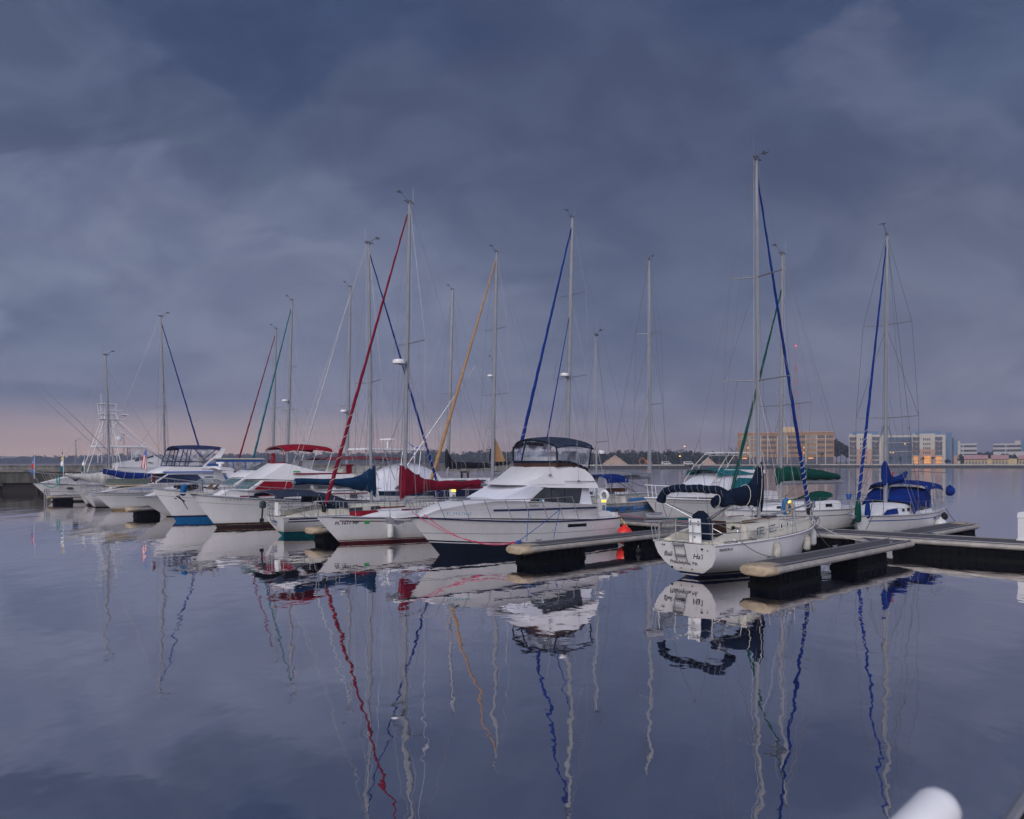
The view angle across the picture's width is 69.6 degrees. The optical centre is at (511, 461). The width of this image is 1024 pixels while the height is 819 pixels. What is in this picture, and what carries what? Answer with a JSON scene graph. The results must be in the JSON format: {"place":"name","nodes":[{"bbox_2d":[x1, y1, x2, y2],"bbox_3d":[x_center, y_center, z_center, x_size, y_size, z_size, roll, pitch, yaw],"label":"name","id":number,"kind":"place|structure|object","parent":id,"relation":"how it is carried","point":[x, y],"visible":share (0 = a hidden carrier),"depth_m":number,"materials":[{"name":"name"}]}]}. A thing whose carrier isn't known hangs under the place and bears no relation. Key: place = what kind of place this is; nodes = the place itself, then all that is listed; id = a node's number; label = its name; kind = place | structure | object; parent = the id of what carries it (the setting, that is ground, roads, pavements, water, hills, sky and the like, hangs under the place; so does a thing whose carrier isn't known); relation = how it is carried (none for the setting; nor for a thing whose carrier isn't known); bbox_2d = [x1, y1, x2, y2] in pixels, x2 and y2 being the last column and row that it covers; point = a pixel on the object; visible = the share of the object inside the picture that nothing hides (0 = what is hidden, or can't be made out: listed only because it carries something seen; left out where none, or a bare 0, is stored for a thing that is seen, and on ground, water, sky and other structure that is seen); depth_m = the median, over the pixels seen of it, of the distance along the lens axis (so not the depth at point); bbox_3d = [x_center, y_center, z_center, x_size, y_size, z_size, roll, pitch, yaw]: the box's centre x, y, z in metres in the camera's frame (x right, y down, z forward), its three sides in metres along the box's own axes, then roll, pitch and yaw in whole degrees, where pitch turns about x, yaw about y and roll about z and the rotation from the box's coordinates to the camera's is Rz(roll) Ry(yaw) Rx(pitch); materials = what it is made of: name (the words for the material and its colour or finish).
{"place":"outdoors","nodes":[
{"label":"outdoors","id":0,"kind":"place"},
{"bbox_2d":[29,462,848,464],"bbox_3d":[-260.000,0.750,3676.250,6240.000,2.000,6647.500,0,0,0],"label":"ground","id":1,"kind":"structure","parent":0,"point":[594,464],"depth_m":687.17,"materials":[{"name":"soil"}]},
{"bbox_2d":[0,451,360,462],"bbox_3d":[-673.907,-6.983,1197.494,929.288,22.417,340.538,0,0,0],"label":"woodland","id":2,"kind":"object","parent":1,"relation":"on","point":[80,459],"visible":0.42,"depth_m":1282.36,"materials":[{"name":"green plant"}]},
{"bbox_2d":[356,449,543,462],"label":"woodland","id":3,"kind":"object","parent":1,"relation":"on","point":[469,456],"visible":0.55,"depth_m":737.06,"materials":[{"name":"green plant"}]},
{"bbox_2d":[601,455,628,464],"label":"sand heap","id":4,"kind":"object","parent":1,"relation":"on","point":[619,461],"visible":0.88,"depth_m":401.69,"materials":[{"name":"sand"}]},
{"bbox_2d":[683,461,692,464],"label":"van","id":5,"kind":"object","parent":1,"relation":"on","point":[687,463],"visible":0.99,"depth_m":377.02,"materials":[{"name":"metal"}]},
{"bbox_2d":[702,458,715,463],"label":"sand heap","id":6,"kind":"object","parent":1,"relation":"on","point":[708,461],"visible":0.59,"depth_m":408.07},
{"bbox_2d":[545,449,1017,463],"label":"woodland","id":7,"kind":"object","parent":1,"relation":"on","point":[672,457],"visible":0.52,"depth_m":499.31,"materials":[{"name":"green plant"}]},
{"bbox_2d":[737,427,833,463],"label":"office building","id":8,"kind":"structure","parent":1,"relation":"on","point":[820,442],"depth_m":466.82,"materials":[{"name":"concrete"}]},
{"bbox_2d":[741,457,748,463],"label":"window","id":9,"kind":"structure","parent":8,"relation":"in","point":[745,461],"depth_m":476.15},
{"bbox_2d":[750,457,755,463],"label":"window","id":10,"kind":"structure","parent":8,"relation":"in","point":[754,458],"depth_m":474.52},
{"bbox_2d":[768,457,776,463],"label":"window","id":11,"kind":"structure","parent":8,"relation":"in","point":[770,460],"depth_m":470.49,"materials":[{"name":"glass"}]},
{"bbox_2d":[788,457,804,463],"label":"window","id":12,"kind":"structure","parent":8,"relation":"in","point":[793,461],"depth_m":465.80,"materials":[{"name":"glass"}]},
{"bbox_2d":[807,457,815,463],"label":"window","id":13,"kind":"structure","parent":8,"relation":"in","point":[810,461],"depth_m":462.35,"materials":[{"name":"glass"}]},
{"bbox_2d":[817,457,824,463],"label":"window","id":14,"kind":"structure","parent":8,"relation":"in","point":[818,458],"depth_m":460.60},
{"bbox_2d":[826,457,832,463],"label":"window","id":15,"kind":"structure","parent":8,"relation":"in","point":[829,460],"depth_m":458.69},
{"bbox_2d":[792,345,798,426],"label":"radio tower","id":16,"kind":"structure","parent":1,"relation":"on","point":[797,391],"depth_m":639.99,"materials":[{"name":"red"}]},
{"bbox_2d":[834,439,846,463],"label":"tree","id":17,"kind":"object","parent":1,"relation":"on","point":[841,446],"visible":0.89,"depth_m":470.42,"materials":[{"name":"green plant"}]},
{"bbox_2d":[842,446,848,463],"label":"tree","id":18,"kind":"object","parent":1,"relation":"on","point":[845,453],"visible":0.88,"depth_m":469.15,"materials":[{"name":"green plant"}]},
{"bbox_2d":[849,431,881,463],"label":"apartment building","id":19,"kind":"structure","parent":1,"relation":"on","point":[856,445],"depth_m":454.27,"materials":[{"name":"beige paint"}]},
{"bbox_2d":[882,434,911,463],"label":"apartment building","id":20,"kind":"structure","parent":1,"relation":"on","point":[905,446],"depth_m":468.83,"materials":[{"name":"blue glass"}]},
{"bbox_2d":[912,431,945,463],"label":"apartment building","id":21,"kind":"structure","parent":1,"relation":"on","point":[932,443],"depth_m":453.62,"materials":[{"name":"beige paint"}]},
{"bbox_2d":[913,456,917,463],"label":"lit window","id":22,"kind":"structure","parent":21,"relation":"in","point":[915,458],"depth_m":458.24,"materials":[{"name":"orange"}]},
{"bbox_2d":[924,456,930,463],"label":"lit window","id":23,"kind":"structure","parent":21,"relation":"in","point":[927,460],"depth_m":453.68,"materials":[{"name":"orange"}]},
{"bbox_2d":[936,456,941,463],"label":"lit window","id":24,"kind":"structure","parent":21,"relation":"in","point":[938,458],"depth_m":451.91,"materials":[{"name":"orange"}]},
{"bbox_2d":[946,432,959,463],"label":"apartment building","id":25,"kind":"structure","parent":1,"relation":"on","point":[952,449],"depth_m":461.33,"materials":[{"name":"blue glass"}]},
{"bbox_2d":[957,454,963,463],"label":"tree","id":26,"kind":"object","parent":1,"relation":"on","point":[960,457],"visible":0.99,"depth_m":440.26,"materials":[{"name":"green plant"}]},
{"bbox_2d":[961,443,976,456],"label":"office building","id":27,"kind":"structure","parent":1,"relation":"on","point":[969,449],"depth_m":559.73,"materials":[{"name":"white paint"}]},
{"bbox_2d":[964,455,990,463],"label":"row house","id":28,"kind":"structure","parent":1,"relation":"on","point":[976,459],"depth_m":432.67,"materials":[{"name":"pink paint"}]},
{"bbox_2d":[991,455,1016,463],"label":"row house","id":29,"kind":"structure","parent":1,"relation":"on","point":[1000,459],"depth_m":432.94,"materials":[{"name":"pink paint"}]},
{"bbox_2d":[993,438,1023,456],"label":"office building","id":30,"kind":"structure","parent":1,"relation":"on","point":[1016,448],"depth_m":561.45,"materials":[{"name":"white paint"}]},
{"bbox_2d":[993,449,1004,451],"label":"window","id":31,"kind":"structure","parent":30,"relation":"in","point":[994,450],"depth_m":565.44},
{"bbox_2d":[1006,449,1020,451],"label":"window","id":32,"kind":"structure","parent":30,"relation":"in","point":[1007,450],"depth_m":560.77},
{"bbox_2d":[1018,455,1023,463],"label":"row house","id":33,"kind":"structure","parent":1,"relation":"on","point":[1020,459],"depth_m":434.51,"materials":[{"name":"pink paint"}]},
{"bbox_2d":[0,464,1023,818],"bbox_3d":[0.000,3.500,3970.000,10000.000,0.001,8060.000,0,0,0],"label":"water","id":34,"kind":"structure","parent":0,"point":[160,666],"depth_m":11.97,"materials":[{"name":"liquid"}]},
{"bbox_2d":[0,470,91,491],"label":"concrete pier","id":35,"kind":"structure","parent":34,"relation":"in","point":[17,480],"depth_m":86.53,"materials":[{"name":"grey concrete"}]},
{"bbox_2d":[46,494,80,502],"bbox_3d":[-35.565,3.291,66.387,10.924,1.019,1.130,0,0,-42],"label":"floating dock","id":36,"kind":"object","parent":34,"relation":"on","point":[64,498],"visible":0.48,"depth_m":63.17,"materials":[{"name":"concrete"}]},
{"bbox_2d":[67,440,80,464],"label":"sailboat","id":37,"kind":"object","parent":34,"relation":"on","point":[75,453],"visible":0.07,"depth_m":141.97,"materials":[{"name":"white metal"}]},
{"bbox_2d":[33,470,122,500],"bbox_3d":[-38.086,2.300,66.739,9.665,3.100,3.468,0,0,-42],"label":"express cruiser","id":38,"kind":"object","parent":34,"relation":"on","point":[67,486],"visible":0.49,"depth_m":64.74,"materials":[{"name":"plastic"}]},
{"bbox_2d":[31,452,34,473],"bbox_3d":[-41.309,0.300,63.530,0.340,2.300,0.112,0,0,0],"label":"flag","id":39,"kind":"object","parent":38,"relation":"attached to","point":[33,467],"visible":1,"depth_m":63.54,"materials":[{"name":"fabric"}]},
{"bbox_2d":[60,448,63,476],"bbox_3d":[-39.582,0.050,64.826,0.340,2.500,0.112,0,0,0],"label":"flag","id":40,"kind":"object","parent":38,"relation":"attached to","point":[62,466],"visible":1,"depth_m":64.81,"materials":[{"name":"multicoloured fabric"}]},
{"bbox_2d":[81,453,84,471],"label":"flag","id":41,"kind":"object","parent":38,"relation":"attached to","point":[83,467],"visible":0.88,"depth_m":65.83,"materials":[{"name":"fabric"}]},
{"bbox_2d":[37,388,183,484],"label":"sport fishing boat","id":42,"kind":"object","parent":34,"relation":"on","point":[132,465],"visible":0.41,"depth_m":89.42,"materials":[{"name":"white plastic"}]},
{"bbox_2d":[65,350,161,504],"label":"sailboat","id":43,"kind":"object","parent":34,"relation":"on","point":[100,477],"visible":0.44,"depth_m":60.22,"materials":[{"name":"white metal"}]},
{"bbox_2d":[84,312,201,506],"bbox_3d":[-28.996,-4.400,59.868,9.738,16.500,2.968,0,0,-42],"label":"sailboat","id":44,"kind":"object","parent":34,"relation":"on","point":[94,500],"visible":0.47,"depth_m":59.83,"materials":[{"name":"white metal"}]},
{"bbox_2d":[125,505,160,516],"bbox_3d":[-20.217,3.291,50.421,11.324,1.019,1.130,0,0,-42],"label":"floating dock","id":45,"kind":"object","parent":34,"relation":"on","point":[144,511],"visible":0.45,"depth_m":46.94,"materials":[{"name":"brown wood"}]},
{"bbox_2d":[92,445,264,509],"bbox_3d":[-25.152,1.275,56.572,12.548,5.150,4.394,0,0,-42],"label":"motor yacht","id":46,"kind":"object","parent":34,"relation":"on","point":[120,498],"visible":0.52,"depth_m":55.17,"materials":[{"name":"white plastic"}]},
{"bbox_2d":[106,478,150,485],"bbox_3d":[-27.867,1.480,53.976,3.300,0.520,2.040,0,0,-42],"label":"dinghy","id":47,"kind":"object","parent":46,"relation":"on","point":[128,482],"visible":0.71,"depth_m":53.03,"materials":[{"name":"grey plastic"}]},
{"bbox_2d":[141,449,146,470],"bbox_3d":[-28.675,0.075,57.501,0.490,2.451,0.078,0,0,0],"label":"flag","id":48,"kind":"object","parent":46,"relation":"attached to","point":[144,463],"visible":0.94,"depth_m":57.49,"materials":[{"name":"fabric"}]},
{"bbox_2d":[134,462,233,516],"bbox_3d":[-20.098,1.925,48.909,9.172,3.850,3.267,0,0,-42],"label":"express cruiser","id":49,"kind":"object","parent":34,"relation":"on","point":[156,503],"visible":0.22,"depth_m":46.97,"materials":[{"name":"white paint"}]},
{"bbox_2d":[151,462,289,520],"bbox_3d":[-16.855,1.918,46.314,10.939,3.865,3.993,0,0,-42],"label":"motor yacht","id":50,"kind":"object","parent":34,"relation":"on","point":[177,509],"visible":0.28,"depth_m":43.58,"materials":[{"name":"white paint"}]},
{"bbox_2d":[0,465,512,477],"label":"concrete pier","id":51,"kind":"structure","parent":34,"relation":"in","point":[97,467],"depth_m":138.19,"materials":[{"name":"grey concrete"}]},
{"bbox_2d":[234,324,326,472],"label":"sailboat","id":52,"kind":"object","parent":34,"relation":"on","point":[274,429],"visible":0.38,"depth_m":79.95,"materials":[{"name":"white metal"}]},
{"bbox_2d":[171,444,398,527],"bbox_3d":[-12.682,1.415,41.946,12.630,4.870,4.204,0,0,-42],"label":"trawler yacht","id":53,"kind":"object","parent":34,"relation":"on","point":[237,505],"visible":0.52,"depth_m":39.96,"materials":[{"name":"plastic"}]},
{"bbox_2d":[180,484,186,495],"bbox_3d":[-16.885,1.383,37.927,0.300,0.770,0.300,20,18,0],"label":"fender","id":54,"kind":"object","parent":53,"relation":"hanging from","point":[183,489],"visible":1,"depth_m":37.84,"materials":[{"name":"plastic"}]},
{"bbox_2d":[198,481,218,491],"bbox_3d":[-15.891,1.275,38.793,1.140,0.550,0.462,0,0,-37],"label":"anchor","id":55,"kind":"object","parent":53,"relation":"on","point":[201,489],"visible":1,"depth_m":38.64,"materials":[{"name":"metal"}]},
{"bbox_2d":[250,295,342,470],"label":"sailboat","id":56,"kind":"object","parent":34,"relation":"on","point":[288,428],"visible":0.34,"depth_m":73.99,"materials":[{"name":"white metal"}]},
{"bbox_2d":[305,525,337,541],"bbox_3d":[-4.828,3.291,35.920,11.024,1.019,1.130,0,0,-42],"label":"floating dock","id":57,"kind":"object","parent":34,"relation":"on","point":[321,533],"visible":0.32,"depth_m":32.31,"materials":[{"name":"plastic"}]},
{"bbox_2d":[253,237,447,535],"bbox_3d":[-7.544,-4.100,37.915,10.796,15.900,3.166,0,0,-42],"label":"sailboat","id":58,"kind":"object","parent":34,"relation":"on","point":[294,522],"visible":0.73,"depth_m":36.75,"materials":[{"name":"blue paint"}]},
{"bbox_2d":[259,501,265,521],"bbox_3d":[-11.912,2.370,35.237,0.230,1.000,0.326,0,0,32],"label":"outboard motor","id":59,"kind":"object","parent":58,"relation":"attached to","point":[262,504],"visible":1,"depth_m":35.18,"materials":[{"name":"metal"}]},
{"bbox_2d":[301,281,402,463],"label":"sailboat","id":60,"kind":"object","parent":34,"relation":"on","point":[348,405],"visible":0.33,"depth_m":65.95,"materials":[{"name":"white metal"}]},
{"bbox_2d":[306,456,412,475],"bbox_3d":[-13.555,1.685,59.742,11.736,4.330,4.068,0,0,-42],"label":"motor yacht","id":61,"kind":"object","parent":34,"relation":"on","point":[348,468],"visible":0.21,"depth_m":58.95,"materials":[{"name":"plastic"}]},
{"bbox_2d":[314,190,493,543],"bbox_3d":[-4.331,-4.400,34.236,10.618,16.500,3.264,0,0,-42],"label":"sailboat","id":62,"kind":"object","parent":34,"relation":"on","point":[366,526],"visible":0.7,"depth_m":32.90,"materials":[{"name":"metal"}]},
{"bbox_2d":[387,513,393,537],"bbox_3d":[-5.254,2.750,31.913,0.280,1.100,0.280,0,0,0],"label":"fender","id":63,"kind":"object","parent":62,"relation":"hanging from","point":[390,530],"visible":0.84,"depth_m":31.81,"materials":[{"name":"plastic"}]},
{"bbox_2d":[378,506,421,509],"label":"handrail","id":64,"kind":"structure","parent":62,"relation":"in","point":[391,506],"depth_m":34.04,"materials":[{"name":"metal"}]},
{"bbox_2d":[348,367,474,502],"bbox_3d":[-9.032,-1.628,53.844,11.138,10.957,7.222,0,0,-42],"label":"sport fishing boat","id":65,"kind":"object","parent":34,"relation":"on","point":[393,473],"visible":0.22,"depth_m":53.13,"materials":[{"name":"white plastic"}]},
{"bbox_2d":[408,284,512,482],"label":"sailboat","id":66,"kind":"object","parent":34,"relation":"on","point":[450,463],"visible":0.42,"depth_m":72.14,"materials":[{"name":"metal"}]},
{"bbox_2d":[430,243,554,501],"bbox_3d":[-0.659,-6.450,56.763,14.138,20.600,4.268,0,0,-42],"label":"sailboat","id":67,"kind":"object","parent":34,"relation":"on","point":[497,455],"visible":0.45,"depth_m":55.91,"materials":[{"name":"blue paint"}]},
{"bbox_2d":[385,426,620,554],"bbox_3d":[-0.392,1.085,29.707,10.508,5.530,3.784,0,0,-39],"label":"motor yacht","id":68,"kind":"object","parent":34,"relation":"on","point":[541,490],"visible":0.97,"depth_m":29.11,"materials":[{"name":"white paint"}]},
{"bbox_2d":[414,513,513,543],"bbox_3d":[-1.695,2.376,26.341,3.967,1.013,0.024,0,0,18],"label":"mooring rope","id":69,"kind":"object","parent":68,"relation":"attached to","point":[463,538],"visible":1,"depth_m":26.34,"materials":[{"name":"fabric"}]},
{"bbox_2d":[424,514,521,544],"bbox_3d":[-1.438,2.428,26.460,3.804,1.075,0.024,0,0,17],"label":"mooring rope","id":70,"kind":"object","parent":68,"relation":"attached to","point":[465,539],"visible":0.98,"depth_m":26.51,"materials":[{"name":"fabric"}]},
{"bbox_2d":[520,509,559,539],"bbox_3d":[1.059,2.330,27.523,0.025,0.926,3.960,0,0,26],"label":"mooring rope","id":71,"kind":"object","parent":68,"relation":"attached to","point":[540,525],"visible":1,"depth_m":27.48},
{"bbox_2d":[411,503,680,531],"bbox_3d":[-15.415,3.325,57.515,63.896,0.950,2.190,0,0,44],"label":"floating dock","id":72,"kind":"object","parent":34,"relation":"on","point":[633,524],"visible":0.03,"depth_m":35.73,"materials":[{"name":"grey wood"}]},
{"bbox_2d":[449,489,455,499],"bbox_3d":[-3.650,2.240,45.300,0.350,1.280,0.350,0,0,-30],"label":"power pedestal","id":73,"kind":"object","parent":72,"relation":"on","point":[452,492],"visible":0.4,"depth_m":45.17,"materials":[{"name":"white paint"}]},
{"bbox_2d":[597,498,605,510],"bbox_3d":[4.550,2.365,37.300,0.350,1.030,0.350,0,0,-30],"label":"power pedestal","id":74,"kind":"object","parent":72,"relation":"on","point":[601,502],"visible":0.74,"depth_m":37.18,"materials":[{"name":"white paint"}]},
{"bbox_2d":[516,207,656,500],"bbox_3d":[4.539,-6.450,48.897,13.338,20.600,4.028,0,0,-42],"label":"sailboat","id":75,"kind":"object","parent":34,"relation":"on","point":[568,375],"visible":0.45,"depth_m":47.97,"materials":[{"name":"white metal"}]},
{"bbox_2d":[506,526,687,564],"bbox_3d":[3.853,3.291,29.163,11.086,1.019,1.998,0,0,-42],"label":"floating dock","id":76,"kind":"object","parent":34,"relation":"on","point":[541,552],"visible":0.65,"depth_m":26.60,"materials":[{"name":"grey wood"}]},
{"bbox_2d":[617,521,631,544],"bbox_3d":[4.717,2.973,30.927,0.720,1.006,0.702,0,0,0],"label":"fender","id":77,"kind":"object","parent":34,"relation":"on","point":[623,528],"visible":0.46,"depth_m":30.75,"materials":[{"name":"red plastic"}]},
{"bbox_2d":[581,255,670,517],"bbox_3d":[7.634,-5.000,45.811,3.068,17.700,12.792,0,0,33],"label":"ketch","id":78,"kind":"object","parent":34,"relation":"on","point":[635,504],"visible":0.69,"depth_m":43.44,"materials":[{"name":"white paint"}]},
{"bbox_2d":[644,452,793,519],"bbox_3d":[12.412,1.615,45.651,10.854,4.471,4.013,0,0,-30],"label":"sport fishing boat","id":79,"kind":"object","parent":34,"relation":"on","point":[693,502],"visible":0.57,"depth_m":44.27,"materials":[{"name":"white paint"}]},
{"bbox_2d":[653,135,819,576],"bbox_3d":[8.542,-3.650,25.418,9.746,15.000,2.834,0,0,-44],"label":"sailboat","id":80,"kind":"object","parent":34,"relation":"on","point":[703,544],"visible":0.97,"depth_m":23.47,"materials":[{"name":"white paint"}]},
{"bbox_2d":[643,512,662,539],"bbox_3d":[4.384,1.990,22.780,0.600,0.864,0.292,0,0,-5],"label":"barbecue grill","id":81,"kind":"object","parent":80,"relation":"on","point":[653,516],"visible":0.99,"depth_m":22.70,"materials":[{"name":"metal"}]},
{"bbox_2d":[774,533,780,556],"bbox_3d":[8.361,2.640,23.224,0.230,0.780,0.230,0,0,0],"label":"fender","id":82,"kind":"object","parent":80,"relation":"hanging from","point":[777,548],"visible":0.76,"depth_m":23.13,"materials":[{"name":"white rubber"}]},
{"bbox_2d":[781,495,789,514],"bbox_3d":[10.234,1.600,27.545,0.344,0.740,0.238,0,0,0],"label":"rail bag","id":83,"kind":"object","parent":80,"relation":"hanging from","point":[783,506],"visible":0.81,"depth_m":27.48,"materials":[{"name":"fabric"}]},
{"bbox_2d":[785,500,793,514],"bbox_3d":[10.263,1.681,27.269,0.145,0.523,0.430,0,0,-20],"label":"horseshoe buoy","id":84,"kind":"object","parent":80,"relation":"attached to","point":[787,506],"visible":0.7,"depth_m":27.23,"materials":[{"name":"white"}]},
{"bbox_2d":[803,535,810,549],"bbox_3d":[10.035,2.620,25.088,0.230,0.780,0.230,0,0,0],"label":"fender","id":85,"kind":"object","parent":80,"relation":"hanging from","point":[807,543],"visible":1,"depth_m":25.01,"materials":[{"name":"white rubber"}]},
{"bbox_2d":[809,518,815,545],"bbox_3d":[10.893,2.530,26.716,0.260,1.000,0.260,0,0,0],"label":"fender","id":86,"kind":"object","parent":80,"relation":"hanging from","point":[812,535],"visible":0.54,"depth_m":26.60,"materials":[{"name":"white rubber"}]},
{"bbox_2d":[815,522,863,540],"bbox_3d":[11.977,2.542,27.084,0.033,0.516,2.445,0,0,-19],"label":"mooring rope","id":87,"kind":"object","parent":80,"relation":"attached to","point":[839,535],"visible":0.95,"depth_m":27.06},
{"bbox_2d":[724,244,867,528],"bbox_3d":[14.416,-3.700,37.667,10.062,15.100,3.420,0,0,-29],"label":"sailboat","id":88,"kind":"object","parent":34,"relation":"on","point":[831,513],"visible":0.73,"depth_m":37.13,"materials":[{"name":"white metal"}]},
{"bbox_2d":[739,537,914,588],"bbox_3d":[10.194,3.291,24.128,10.386,1.019,1.998,0,0,-42],"label":"floating dock","id":89,"kind":"object","parent":34,"relation":"on","point":[786,571],"visible":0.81,"depth_m":22.12,"materials":[{"name":"concrete"}]},
{"bbox_2d":[662,520,1023,562],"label":"floating dock","id":90,"kind":"object","parent":34,"relation":"on","point":[987,548],"visible":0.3,"depth_m":27.49,"materials":[{"name":"concrete"}]},
{"bbox_2d":[1016,512,1023,540],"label":"power pedestal","id":91,"kind":"object","parent":90,"relation":"on","point":[1020,516],"visible":1,"depth_m":27.01,"materials":[{"name":"white paint"}]},
{"bbox_2d":[848,223,946,531],"bbox_3d":[17.804,-3.750,34.810,3.168,15.200,11.203,0,0,42],"label":"sailboat","id":92,"kind":"object","parent":34,"relation":"on","point":[892,509],"visible":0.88,"depth_m":34.30,"materials":[{"name":"white plastic"}]},
{"bbox_2d":[855,499,861,521],"bbox_3d":[14.604,1.990,31.100,0.283,1.120,0.196,0,0,0],"label":"rail bag","id":93,"kind":"object","parent":92,"relation":"hanging from","point":[858,515],"visible":0.99,"depth_m":31.03,"materials":[{"name":"green fabric"}]},
{"bbox_2d":[864,497,870,517],"bbox_3d":[15.153,1.940,31.412,0.243,0.920,0.168,0,0,0],"label":"rail bag","id":94,"kind":"object","parent":92,"relation":"hanging from","point":[867,513],"visible":1,"depth_m":31.35,"materials":[{"name":"blue fabric"}]},
{"bbox_2d":[884,508,898,514],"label":"window cover","id":95,"kind":"structure","parent":92,"relation":"in","point":[891,511],"depth_m":32.52,"materials":[{"name":"blue fabric"}]},
{"bbox_2d":[934,511,946,524],"bbox_3d":[20.427,2.814,35.137,0.560,0.988,0.546,0,0,0],"label":"fender","id":96,"kind":"object","parent":92,"relation":"hanging from","point":[940,520],"visible":0.52,"depth_m":35.02,"materials":[{"name":"white plastic"}]},
{"bbox_2d":[941,512,947,519],"bbox_3d":[21.571,2.579,36.798,0.340,0.657,0.332,0,0,0],"label":"fender","id":97,"kind":"object","parent":92,"relation":"hanging from","point":[944,515],"visible":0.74,"depth_m":36.68,"materials":[{"name":"rubber"}]},
{"bbox_2d":[946,485,954,495],"bbox_3d":[22.721,1.387,38.252,0.480,0.754,0.468,0,0,0],"label":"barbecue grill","id":98,"kind":"object","parent":92,"relation":"hanging from","point":[950,490],"visible":0.97,"depth_m":38.10,"materials":[{"name":"blue fabric"}]},
{"bbox_2d":[898,521,979,535],"bbox_3d":[19.011,3.291,32.167,7.350,1.019,1.971,0,0,-42],"label":"floating dock","id":99,"kind":"object","parent":34,"relation":"on","point":[960,528],"visible":0.66,"depth_m":32.57,"materials":[{"name":"concrete"}]},
{"bbox_2d":[0,463,1023,468],"bbox_3d":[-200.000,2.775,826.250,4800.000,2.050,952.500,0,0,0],"label":"river bank","id":100,"kind":"structure","parent":0,"point":[836,466],"depth_m":423.05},
{"bbox_2d":[0,0,1023,461],"label":"sky","id":101,"kind":"structure","parent":0,"point":[207,164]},
{"bbox_2d":[582,464,1023,465],"bbox_3d":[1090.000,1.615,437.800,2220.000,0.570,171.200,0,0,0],"label":"promenade","id":102,"kind":"structure","parent":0,"point":[804,464],"depth_m":416.45,"materials":[{"name":"beige paint"}]},
{"bbox_2d":[890,787,961,818],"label":"mooring post","id":103,"kind":"object","parent":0,"point":[931,803],"visible":1,"depth_m":1.56,"materials":[{"name":"white paint"}]},
{"bbox_2d":[1001,786,1023,818],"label":"dock ladder","id":104,"kind":"object","parent":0,"point":[1015,809],"visible":1,"depth_m":2.57,"materials":[{"name":"metal"}]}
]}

